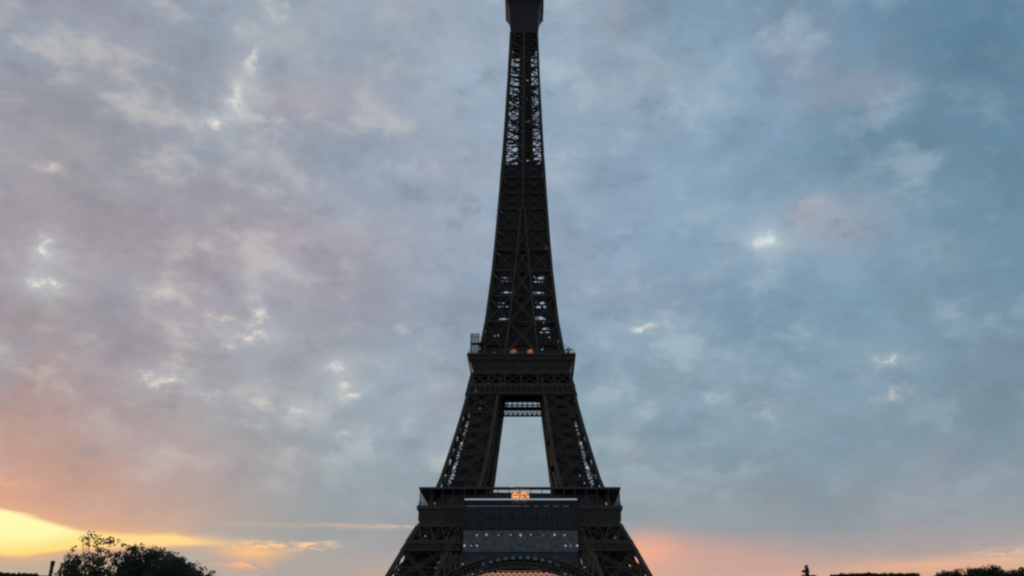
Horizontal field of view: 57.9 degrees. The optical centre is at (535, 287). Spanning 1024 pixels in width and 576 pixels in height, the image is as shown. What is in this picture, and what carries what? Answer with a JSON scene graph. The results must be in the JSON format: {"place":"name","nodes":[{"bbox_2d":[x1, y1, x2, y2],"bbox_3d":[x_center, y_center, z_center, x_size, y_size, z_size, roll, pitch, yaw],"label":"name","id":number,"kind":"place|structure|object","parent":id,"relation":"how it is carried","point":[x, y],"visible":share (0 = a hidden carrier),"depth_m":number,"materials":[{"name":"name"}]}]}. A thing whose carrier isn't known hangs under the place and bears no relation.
{"place":"outdoors","nodes":[
{"label":"outdoors","id":0,"kind":"place"},
{"bbox_2d":[0,0,1023,575],"label":"sky","id":1,"kind":"structure","parent":0,"point":[247,246],"materials":[{"name":"blue"}]},
{"label":"ground","id":2,"kind":"structure","parent":0,"visible":0},
{"bbox_2d":[0,572,44,575],"bbox_3d":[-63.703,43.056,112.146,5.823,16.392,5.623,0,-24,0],"label":"clipped tree","id":3,"kind":"object","parent":2,"relation":"on","point":[18,574],"visible":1,"depth_m":113.55,"materials":[{"name":"green plant"}]},
{"bbox_2d":[48,561,54,575],"bbox_3d":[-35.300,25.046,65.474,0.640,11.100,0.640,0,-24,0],"label":"post","id":4,"kind":"object","parent":2,"relation":"on","point":[52,564],"visible":1,"depth_m":67.43,"materials":[{"name":"metal"}]},
{"bbox_2d":[53,530,149,575],"bbox_3d":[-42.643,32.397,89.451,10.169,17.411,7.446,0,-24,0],"label":"leafy tree","id":5,"kind":"object","parent":2,"relation":"on","point":[71,569],"visible":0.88,"depth_m":90.88,"materials":[{"name":"green plant"}]},
{"bbox_2d":[114,543,185,575],"bbox_3d":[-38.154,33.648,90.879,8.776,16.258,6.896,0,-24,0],"label":"leafy tree","id":6,"kind":"object","parent":2,"relation":"on","point":[150,554],"visible":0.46,"depth_m":91.79,"materials":[{"name":"green plant"}]},
{"bbox_2d":[141,554,215,575],"bbox_3d":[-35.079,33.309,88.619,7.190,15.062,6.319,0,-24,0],"label":"leafy tree","id":7,"kind":"object","parent":2,"relation":"on","point":[177,569],"visible":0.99,"depth_m":89.82,"materials":[{"name":"green plant"}]},
{"bbox_2d":[385,0,652,575],"bbox_3d":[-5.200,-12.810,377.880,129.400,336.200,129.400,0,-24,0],"label":"lattice tower","id":8,"kind":"structure","parent":2,"relation":"on","point":[519,357],"depth_m":339.30,"materials":[{"name":"brown metal"}]},
{"bbox_2d":[470,334,483,352],"bbox_3d":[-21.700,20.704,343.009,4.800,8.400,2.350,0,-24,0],"label":"corner scaffold","id":9,"kind":"object","parent":8,"relation":"on","point":[476,343],"visible":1,"depth_m":342.14,"materials":[{"name":"metal"}]},
{"bbox_2d":[462,499,578,565],"bbox_3d":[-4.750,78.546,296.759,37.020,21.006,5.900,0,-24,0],"label":"scaffold screen","id":10,"kind":"object","parent":8,"relation":"attached to","point":[505,529],"visible":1,"depth_m":295.19,"materials":[{"name":"metal"}]},
{"bbox_2d":[801,564,814,575],"bbox_3d":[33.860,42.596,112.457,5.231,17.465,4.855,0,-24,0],"label":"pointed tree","id":11,"kind":"object","parent":2,"relation":"on","point":[806,571],"visible":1,"depth_m":115.48,"materials":[{"name":"green plant"}]},
{"bbox_2d":[830,572,864,575],"bbox_3d":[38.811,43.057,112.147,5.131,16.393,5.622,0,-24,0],"label":"clipped tree","id":12,"kind":"object","parent":2,"relation":"on","point":[851,574],"visible":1,"depth_m":113.61,"materials":[{"name":"green plant"}]},
{"bbox_2d":[863,572,888,575],"bbox_3d":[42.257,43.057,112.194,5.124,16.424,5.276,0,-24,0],"label":"clipped tree","id":13,"kind":"object","parent":2,"relation":"on","point":[876,574],"visible":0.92,"depth_m":113.65,"materials":[{"name":"green plant"}]},
{"bbox_2d":[888,572,920,575],"bbox_3d":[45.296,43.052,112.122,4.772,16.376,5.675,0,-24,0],"label":"clipped tree","id":14,"kind":"object","parent":2,"relation":"on","point":[903,574],"visible":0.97,"depth_m":113.46,"materials":[{"name":"green plant"}]},
{"bbox_2d":[933,568,966,575],"bbox_3d":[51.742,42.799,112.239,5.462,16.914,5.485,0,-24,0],"label":"bushy tree","id":15,"kind":"object","parent":2,"relation":"on","point":[951,573],"visible":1,"depth_m":113.80,"materials":[{"name":"green plant"}]},
{"bbox_2d":[962,564,1007,575],"bbox_3d":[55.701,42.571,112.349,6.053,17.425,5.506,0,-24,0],"label":"bushy tree","id":16,"kind":"object","parent":2,"relation":"on","point":[994,571],"visible":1,"depth_m":114.19,"materials":[{"name":"green plant"}]},
{"bbox_2d":[1002,567,1023,575],"bbox_3d":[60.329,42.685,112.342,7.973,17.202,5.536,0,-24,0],"label":"bushy tree","id":17,"kind":"object","parent":2,"relation":"on","point":[1015,572],"visible":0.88,"depth_m":114.54,"materials":[{"name":"green plant"}]}
]}

